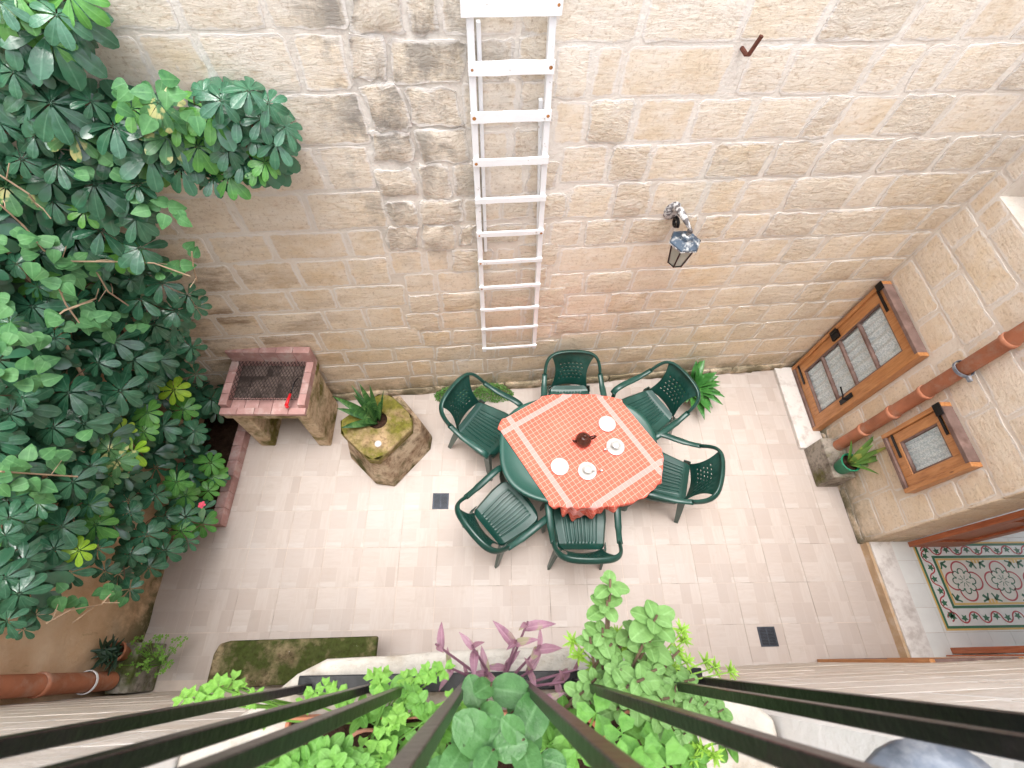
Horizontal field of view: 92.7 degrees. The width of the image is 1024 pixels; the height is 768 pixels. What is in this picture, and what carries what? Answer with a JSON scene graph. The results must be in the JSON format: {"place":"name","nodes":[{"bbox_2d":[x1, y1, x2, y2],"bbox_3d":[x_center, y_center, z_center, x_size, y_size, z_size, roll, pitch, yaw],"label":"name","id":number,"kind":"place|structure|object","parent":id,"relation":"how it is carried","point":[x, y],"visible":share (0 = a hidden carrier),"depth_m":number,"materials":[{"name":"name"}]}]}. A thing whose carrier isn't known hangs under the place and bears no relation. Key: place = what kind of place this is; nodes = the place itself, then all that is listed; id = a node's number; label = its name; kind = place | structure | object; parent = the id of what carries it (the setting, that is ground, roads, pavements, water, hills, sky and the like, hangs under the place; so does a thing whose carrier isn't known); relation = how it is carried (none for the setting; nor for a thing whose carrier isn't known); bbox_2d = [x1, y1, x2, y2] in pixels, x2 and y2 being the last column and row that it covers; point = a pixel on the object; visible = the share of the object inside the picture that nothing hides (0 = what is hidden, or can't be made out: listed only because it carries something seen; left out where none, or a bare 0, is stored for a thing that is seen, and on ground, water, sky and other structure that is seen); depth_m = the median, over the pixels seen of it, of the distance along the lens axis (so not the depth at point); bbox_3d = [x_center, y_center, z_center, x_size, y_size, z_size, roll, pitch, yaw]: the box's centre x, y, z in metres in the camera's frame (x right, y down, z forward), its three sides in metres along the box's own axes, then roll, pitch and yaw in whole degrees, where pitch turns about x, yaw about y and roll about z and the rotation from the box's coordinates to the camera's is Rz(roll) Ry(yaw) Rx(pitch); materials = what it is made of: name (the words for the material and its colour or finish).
{"place":"outdoors","nodes":[
{"label":"outdoors","id":0,"kind":"place"},
{"bbox_2d":[375,440,381,446],"bbox_3d":[-1.164,0.518,4.243,0.060,0.012,0.060,0,61,-3],"label":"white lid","id":1,"kind":"object","parent":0,"point":[378,443],"visible":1,"depth_m":4.24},
{"bbox_2d":[125,370,899,693],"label":"ground","id":2,"kind":"structure","parent":0,"point":[313,538],"depth_m":4.39,"materials":[{"name":"tile"}]},
{"bbox_2d":[0,261,204,704],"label":"plastered wall","id":3,"kind":"structure","parent":2,"relation":"on","point":[63,644],"depth_m":3.40,"materials":[{"name":"paint"}]},
{"bbox_2d":[105,642,166,693],"bbox_3d":[-2.863,2.166,3.733,0.155,0.340,0.325,0,61,-3],"label":"stone block","id":4,"kind":"object","parent":2,"relation":"on","point":[144,681],"depth_m":3.63,"materials":[{"name":"stone"}]},
{"bbox_2d":[107,640,130,662],"bbox_3d":[-2.872,1.961,3.577,0.140,0.135,0.143,0,61,-3],"label":"plant pot","id":5,"kind":"object","parent":4,"relation":"on","point":[125,649],"visible":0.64,"depth_m":3.56,"materials":[{"name":"ceramic"}]},
{"bbox_2d":[88,634,124,675],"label":"dark succulent","id":6,"kind":"object","parent":5,"relation":"in","point":[107,653],"visible":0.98,"depth_m":3.48,"materials":[{"name":"green plant"}]},
{"bbox_2d":[119,634,187,677],"bbox_3d":[-2.687,2.055,3.698,0.331,0.327,0.292,0,61,-3],"label":"clover plant","id":7,"kind":"object","parent":4,"relation":"on","point":[159,660],"visible":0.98,"depth_m":3.67,"materials":[{"name":"green plant"}]},
{"bbox_2d":[0,0,302,639],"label":"umbrella plant","id":8,"kind":"object","parent":2,"relation":"on","point":[54,100],"visible":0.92,"depth_m":2.63,"materials":[{"name":"green plant"}]},
{"bbox_2d":[198,501,205,507],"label":"flower","id":9,"kind":"object","parent":8,"relation":"attached to","point":[201,504],"visible":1,"depth_m":3.91,"materials":[{"name":"pink plant"}]},
{"bbox_2d":[185,403,249,526],"bbox_3d":[-2.836,0.707,4.686,0.475,0.120,1.290,0,61,-3],"label":"planting bed","id":10,"kind":"object","parent":2,"relation":"on","point":[229,439],"visible":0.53,"depth_m":4.68,"materials":[{"name":"brick"}]},
{"bbox_2d":[0,69,205,623],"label":"climbing vine","id":11,"kind":"object","parent":10,"relation":"on","point":[91,319],"visible":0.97,"depth_m":2.50,"materials":[{"name":"green plant"}]},
{"bbox_2d":[218,347,337,445],"bbox_3d":[-2.122,0.164,4.521,0.710,1.000,0.560,0,61,-3],"label":"barbecue","id":12,"kind":"object","parent":2,"relation":"on","point":[313,407],"visible":0.87,"depth_m":4.28,"materials":[{"name":"stone"}]},
{"bbox_2d":[228,361,304,399],"bbox_3d":[-2.134,-0.032,4.233,0.605,0.036,0.386,0,61,-3],"label":"grill mesh","id":13,"kind":"object","parent":12,"relation":"on","point":[266,382],"visible":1,"depth_m":4.24,"materials":[{"name":"metal"}]},
{"bbox_2d":[284,378,297,408],"bbox_3d":[-1.877,0.076,4.163,0.044,0.036,0.297,7,60,1],"label":"barbecue brush","id":14,"kind":"object","parent":13,"relation":"on","point":[287,401],"visible":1,"depth_m":4.13,"materials":[{"name":"red plastic"}]},
{"bbox_2d":[207,636,378,687],"bbox_3d":[-1.618,2.145,3.769,1.185,0.400,0.324,0,61,-3],"label":"stone bench","id":15,"kind":"object","parent":2,"relation":"on","point":[269,662],"visible":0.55,"depth_m":3.61,"materials":[{"name":"concrete"}]},
{"bbox_2d":[341,394,431,485],"bbox_3d":[-1.163,0.475,4.620,0.640,0.600,0.748,40,66,18],"label":"stone pedestal","id":16,"kind":"object","parent":2,"relation":"on","point":[400,432],"visible":0.8,"depth_m":4.41,"materials":[{"name":"stone"}]},
{"bbox_2d":[333,385,383,427],"bbox_3d":[-1.316,0.151,4.237,0.436,0.436,0.362,-17,63,-12],"label":"snake plant","id":17,"kind":"object","parent":16,"relation":"on","point":[368,412],"visible":1,"depth_m":4.27,"materials":[{"name":"green plant"}]},
{"bbox_2d":[432,493,448,508],"bbox_3d":[-0.675,1.109,4.625,0.152,0.006,0.152,0,61,-3],"label":"floor drain","id":18,"kind":"object","parent":2,"relation":"on","point":[440,500],"visible":1,"depth_m":4.63,"materials":[{"name":"black paint"}]},
{"bbox_2d":[434,386,463,401],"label":"fern","id":19,"kind":"object","parent":2,"relation":"on","point":[441,392],"visible":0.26,"depth_m":5.11,"materials":[{"name":"green plant"}]},
{"bbox_2d":[439,372,522,480],"bbox_3d":[-0.293,0.370,4.581,0.650,0.844,0.629,31,64,14],"label":"garden chair","id":20,"kind":"object","parent":2,"relation":"on","point":[476,430],"visible":0.88,"depth_m":4.50,"materials":[{"name":"green plastic"}]},
{"bbox_2d":[473,383,513,402],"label":"fern","id":21,"kind":"object","parent":2,"relation":"on","point":[480,392],"visible":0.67,"depth_m":5.13,"materials":[{"name":"green plant"}]},
{"bbox_2d":[455,465,546,567],"bbox_3d":[-0.106,1.141,4.154,0.650,0.844,0.629,-36,68,-20],"label":"garden chair","id":22,"kind":"object","parent":2,"relation":"on","point":[505,513],"visible":0.98,"depth_m":4.13,"materials":[{"name":"green plastic"}]},
{"bbox_2d":[0,656,1023,767],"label":"stone wall","id":23,"kind":"structure","parent":2,"relation":"on","point":[995,684],"depth_m":1.55,"materials":[{"name":"beige stone"}]},
{"bbox_2d":[0,670,119,698],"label":"downpipe","id":24,"kind":"object","parent":23,"relation":"attached to","point":[36,685],"visible":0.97,"depth_m":3.02,"materials":[{"name":"ceramic"}]},
{"bbox_2d":[177,647,776,767],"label":"balcony","id":25,"kind":"structure","parent":23,"relation":"attached to","point":[755,718],"depth_m":0.98,"materials":[{"name":"stone"}]},
{"bbox_2d":[172,670,292,709],"bbox_3d":[-0.458,0.536,0.856,0.154,0.227,0.064,5,60,0],"label":"clover plant","id":26,"kind":"object","parent":25,"relation":"on","point":[203,692],"visible":0.67,"depth_m":0.78,"materials":[{"name":"green plant"}]},
{"bbox_2d":[285,710,629,767],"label":"planter trough","id":27,"kind":"object","parent":25,"relation":"on","point":[345,728],"visible":0.05,"depth_m":0.90,"materials":[{"name":"ceramic"}]},
{"bbox_2d":[352,728,375,747],"bbox_3d":[-0.258,0.678,0.877,0.108,0.085,0.107,0,61,-3],"label":"plant pot","id":28,"kind":"object","parent":27,"relation":"in","point":[364,732],"visible":0.11,"depth_m":0.87,"materials":[{"name":"orange ceramic"}]},
{"bbox_2d":[274,674,439,767],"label":"herb plant","id":29,"kind":"object","parent":28,"relation":"in","point":[336,750],"visible":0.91,"depth_m":0.72,"materials":[{"name":"green plant"}]},
{"bbox_2d":[263,659,465,767],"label":"clover plant","id":30,"kind":"object","parent":27,"relation":"in","point":[397,716],"visible":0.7,"depth_m":0.80,"materials":[{"name":"green plant"}]},
{"bbox_2d":[258,694,738,767],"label":"leafy filler plant","id":31,"kind":"object","parent":27,"relation":"on","point":[551,733],"visible":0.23,"depth_m":0.79,"materials":[{"name":"green plant"}]},
{"bbox_2d":[541,719,604,767],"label":"plant pot","id":32,"kind":"object","parent":27,"relation":"in","point":[581,763],"visible":0.02,"depth_m":0.85,"materials":[{"name":"orange ceramic"}]},
{"bbox_2d":[552,693,688,767],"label":"round clover plant","id":33,"kind":"object","parent":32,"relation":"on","point":[652,752],"visible":0.56,"depth_m":0.70,"materials":[{"name":"green plant"}]},
{"bbox_2d":[575,570,681,726],"bbox_3d":[0.178,0.463,0.869,0.196,0.252,0.198,-33,67,-19],"label":"succulent plant","id":34,"kind":"object","parent":27,"relation":"on","point":[651,631],"visible":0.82,"depth_m":0.81,"materials":[{"name":"green plant"}]},
{"bbox_2d":[564,620,697,740],"bbox_3d":[0.186,0.540,0.854,0.174,0.244,0.206,39,66,18],"label":"succulent plant","id":35,"kind":"object","parent":27,"relation":"on","point":[646,677],"visible":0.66,"depth_m":0.79,"materials":[{"name":"green plant"}]},
{"bbox_2d":[435,620,577,699],"bbox_3d":[-0.008,0.523,0.908,0.265,0.170,0.149,0,61,-3],"label":"purple plant","id":36,"kind":"object","parent":25,"relation":"on","point":[538,650],"visible":0.68,"depth_m":0.89,"materials":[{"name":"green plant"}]},
{"bbox_2d":[0,668,1023,767],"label":"railing","id":37,"kind":"object","parent":25,"relation":"on","point":[994,732],"visible":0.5,"depth_m":0.39,"materials":[{"name":"black metal"}]},
{"bbox_2d":[864,738,991,767],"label":"metal cap","id":38,"kind":"object","parent":37,"relation":"attached to","point":[904,753],"visible":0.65,"depth_m":0.38,"materials":[{"name":"silver metal"}]},
{"bbox_2d":[562,618,738,767],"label":"stonecrop","id":39,"kind":"object","parent":25,"relation":"on","point":[686,660],"visible":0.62,"depth_m":0.90,"materials":[{"name":"green plant"}]},
{"bbox_2d":[817,657,1023,662],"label":"window","id":40,"kind":"structure","parent":23,"relation":"attached to","point":[906,660],"depth_m":3.29,"materials":[{"name":"brown wood"}]},
{"bbox_2d":[12,0,1023,402],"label":"stone wall","id":41,"kind":"structure","parent":2,"relation":"on","point":[818,170],"depth_m":3.03,"materials":[{"name":"stone"}]},
{"bbox_2d":[460,0,563,351],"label":"ladder","id":42,"kind":"object","parent":41,"relation":"attached to","point":[470,10],"visible":1,"depth_m":2.56,"materials":[{"name":"white metal"}]},
{"bbox_2d":[663,202,700,267],"bbox_3d":[1.141,-1.005,3.368,0.198,0.415,0.352,-31,66,-18],"label":"wall lantern","id":43,"kind":"object","parent":41,"relation":"attached to","point":[684,246],"depth_m":3.29,"materials":[{"name":"metal"}]},
{"bbox_2d":[740,34,763,56],"bbox_3d":[1.164,-1.676,2.396,0.039,0.107,0.121,-15,62,-11],"label":"iron hook","id":44,"kind":"object","parent":41,"relation":"attached to","point":[743,50],"visible":1,"depth_m":2.39,"materials":[{"name":"brown metal"}]},
{"bbox_2d":[541,350,606,395],"bbox_3d":[0.565,0.155,4.743,0.629,0.844,0.650,-1,61,-3],"label":"garden chair","id":45,"kind":"object","parent":2,"relation":"on","point":[572,358],"visible":0.46,"depth_m":4.64,"materials":[{"name":"green plastic"}]},
{"bbox_2d":[499,400,656,510],"bbox_3d":[0.563,0.720,4.497,1.370,0.724,0.980,0,61,-3],"label":"table","id":46,"kind":"object","parent":2,"relation":"on","point":[518,477],"visible":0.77,"depth_m":4.08,"materials":[{"name":"green plastic"}]},
{"bbox_2d":[498,394,663,521],"bbox_3d":[0.630,0.608,4.297,1.108,0.272,1.217,-28,66,-17],"label":"tablecloth","id":47,"kind":"object","parent":46,"relation":"on","point":[541,433],"visible":1,"depth_m":4.16,"materials":[{"name":"orange fabric"}]},
{"bbox_2d":[551,458,568,474],"bbox_3d":[0.398,0.689,4.070,0.152,0.016,0.152,0,61,-3],"label":"saucer","id":48,"kind":"object","parent":47,"relation":"on","point":[559,466],"visible":1,"depth_m":4.07,"materials":[{"name":"white ceramic"}]},
{"bbox_2d":[572,432,596,447],"bbox_3d":[0.615,0.464,4.142,0.178,0.137,0.146,24,62,11],"label":"teapot","id":49,"kind":"object","parent":47,"relation":"on","point":[583,440],"visible":1,"depth_m":4.12,"materials":[{"name":"brown ceramic"}]},
{"bbox_2d":[578,462,596,479],"bbox_3d":[0.625,0.724,4.061,0.156,0.016,0.156,0,61,-3],"label":"saucer","id":50,"kind":"object","parent":47,"relation":"on","point":[586,476],"visible":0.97,"depth_m":4.05,"materials":[{"name":"white ceramic"}]},
{"bbox_2d":[584,464,594,472],"bbox_3d":[0.631,0.707,4.044,0.088,0.052,0.077,-24,64,-15],"label":"teacup","id":51,"kind":"object","parent":50,"relation":"on","point":[588,468],"visible":1,"depth_m":4.05,"materials":[{"name":"white ceramic"}]},
{"bbox_2d":[599,416,615,431],"bbox_3d":[0.833,0.350,4.282,0.152,0.016,0.152,0,61,-3],"label":"saucer","id":52,"kind":"object","parent":47,"relation":"on","point":[607,423],"visible":1,"depth_m":4.28,"materials":[{"name":"white ceramic"}]},
{"bbox_2d":[606,438,623,454],"bbox_3d":[0.883,0.538,4.178,0.156,0.016,0.156,0,61,-3],"label":"saucer","id":53,"kind":"object","parent":47,"relation":"on","point":[613,451],"visible":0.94,"depth_m":4.17,"materials":[{"name":"white ceramic"}]},
{"bbox_2d":[612,439,620,448],"bbox_3d":[0.884,0.519,4.163,0.077,0.052,0.088,-6,61,-6],"label":"teacup","id":54,"kind":"object","parent":53,"relation":"on","point":[616,444],"visible":1,"depth_m":4.17,"materials":[{"name":"white ceramic"}]},
{"bbox_2d":[540,503,622,569],"bbox_3d":[0.576,1.249,4.125,0.629,0.844,0.650,1,60,-2],"label":"garden chair","id":55,"kind":"object","parent":2,"relation":"on","point":[583,532],"visible":0.75,"depth_m":4.08,"materials":[{"name":"green plastic"}]},
{"bbox_2d":[611,361,700,439],"bbox_3d":[1.332,0.252,4.725,0.650,0.844,0.629,-28,65,-17],"label":"garden chair","id":56,"kind":"object","parent":2,"relation":"on","point":[649,405],"visible":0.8,"depth_m":4.64,"materials":[{"name":"green plastic"}]},
{"bbox_2d":[621,430,725,523],"bbox_3d":[1.428,0.844,4.395,0.650,0.844,0.629,16,61,7],"label":"garden chair","id":57,"kind":"object","parent":2,"relation":"on","point":[671,488],"visible":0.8,"depth_m":4.30,"materials":[{"name":"green plastic"}]},
{"bbox_2d":[757,626,778,646],"bbox_3d":[2.183,2.156,4.169,0.152,0.006,0.152,0,61,-3],"label":"floor drain","id":58,"kind":"object","parent":2,"relation":"on","point":[767,637],"visible":1,"depth_m":4.17,"materials":[{"name":"black paint"}]},
{"bbox_2d":[773,367,821,448],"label":"step slab","id":59,"kind":"structure","parent":2,"relation":"on","point":[805,435],"depth_m":5.23,"materials":[{"name":"stone"}]},
{"bbox_2d":[804,438,855,486],"bbox_3d":[3.131,0.777,4.826,0.215,0.300,0.400,0,61,-3],"label":"concrete block","id":60,"kind":"object","parent":2,"relation":"on","point":[823,455],"depth_m":4.76,"materials":[{"name":"beige concrete"}]},
{"bbox_2d":[834,453,860,473],"bbox_3d":[3.122,0.759,4.569,0.176,0.162,0.176,0,61,-3],"label":"plant pot","id":61,"kind":"object","parent":60,"relation":"on","point":[842,465],"visible":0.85,"depth_m":4.53,"materials":[{"name":"green plastic"}]},
{"bbox_2d":[847,436,885,473],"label":"snake plant","id":62,"kind":"object","parent":61,"relation":"in","point":[862,456],"visible":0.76,"depth_m":4.43,"materials":[{"name":"green plant"}]},
{"bbox_2d":[860,542,933,657],"bbox_3d":[3.393,1.899,4.318,0.226,0.102,0.969,0,61,-3],"label":"door step","id":63,"kind":"object","parent":2,"relation":"on","point":[910,638],"depth_m":4.27,"materials":[{"name":"beige stone"}]},
{"bbox_2d":[820,149,1023,543],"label":"stone wall","id":64,"kind":"structure","parent":2,"relation":"on","point":[957,279],"depth_m":3.58,"materials":[{"name":"stone"}]},
{"bbox_2d":[791,281,928,430],"bbox_3d":[3.193,-0.200,4.665,0.123,1.454,0.770,0,61,-3],"label":"window","id":65,"kind":"structure","parent":64,"relation":"attached to","point":[870,344],"depth_m":4.53,"materials":[{"name":"brown wood"}]},
{"bbox_2d":[833,321,1023,450],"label":"downpipe","id":66,"kind":"object","parent":64,"relation":"attached to","point":[1002,344],"visible":1,"depth_m":3.63,"materials":[{"name":"ceramic"}]},
{"bbox_2d":[881,402,982,492],"bbox_3d":[3.239,0.512,3.822,0.098,0.635,0.510,0,61,-3],"label":"window","id":67,"kind":"structure","parent":64,"relation":"attached to","point":[929,447],"depth_m":3.78,"materials":[{"name":"brown wood"}]},
{"bbox_2d":[908,510,1023,546],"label":"door","id":68,"kind":"structure","parent":64,"relation":"attached to","point":[1004,525],"depth_m":4.07,"materials":[{"name":"red wood"}]},
{"bbox_2d":[950,646,1023,653],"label":"door","id":69,"kind":"structure","parent":64,"relation":"attached to","point":[995,649],"depth_m":3.78,"materials":[{"name":"red wood"}]},
{"bbox_2d":[890,508,1023,656],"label":"room floor","id":70,"kind":"structure","parent":0,"point":[970,595],"depth_m":4.33,"materials":[{"name":"tile"}]},
{"bbox_2d":[946,654,1023,656],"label":"door post","id":71,"kind":"object","parent":70,"relation":"on","point":[986,655],"depth_m":3.71,"materials":[{"name":"red wood"}]},
{"bbox_3d":[1.919,0.061,5.277,0.180,0.120,0.177,0,61,-3],"label":"plant pot","id":72,"kind":"object","parent":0,"visible":0},
{"bbox_2d":[675,360,723,419],"bbox_3d":[1.937,0.012,5.067,0.546,0.296,0.656,-24,64,-15],"label":"broad leaf plant","id":73,"kind":"object","parent":72,"relation":"in","point":[706,383],"visible":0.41,"depth_m":5.06,"materials":[{"name":"green plant"}]},
{"bbox_3d":[0.256,0.671,0.902,0.119,0.090,0.118,0,61,-3],"label":"plant pot","id":74,"kind":"object","parent":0,"visible":0},
{"bbox_2d":[663,674,732,746],"bbox_3d":[0.293,0.555,0.850,0.107,0.162,0.104,-15,62,-11],"label":"round leaf plant","id":75,"kind":"object","parent":74,"relation":"in","point":[702,705],"visible":0.42,"depth_m":0.79,"materials":[{"name":"green plant"}]},
{"bbox_3d":[-0.093,0.669,0.887,0.130,0.090,0.129,0,61,-3],"label":"plant pot","id":76,"kind":"object","parent":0,"visible":0},
{"bbox_2d":[426,672,566,767],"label":"waxy plant","id":77,"kind":"object","parent":76,"relation":"in","point":[486,733],"visible":0.91,"depth_m":0.68,"materials":[{"name":"green plant"}]}
]}

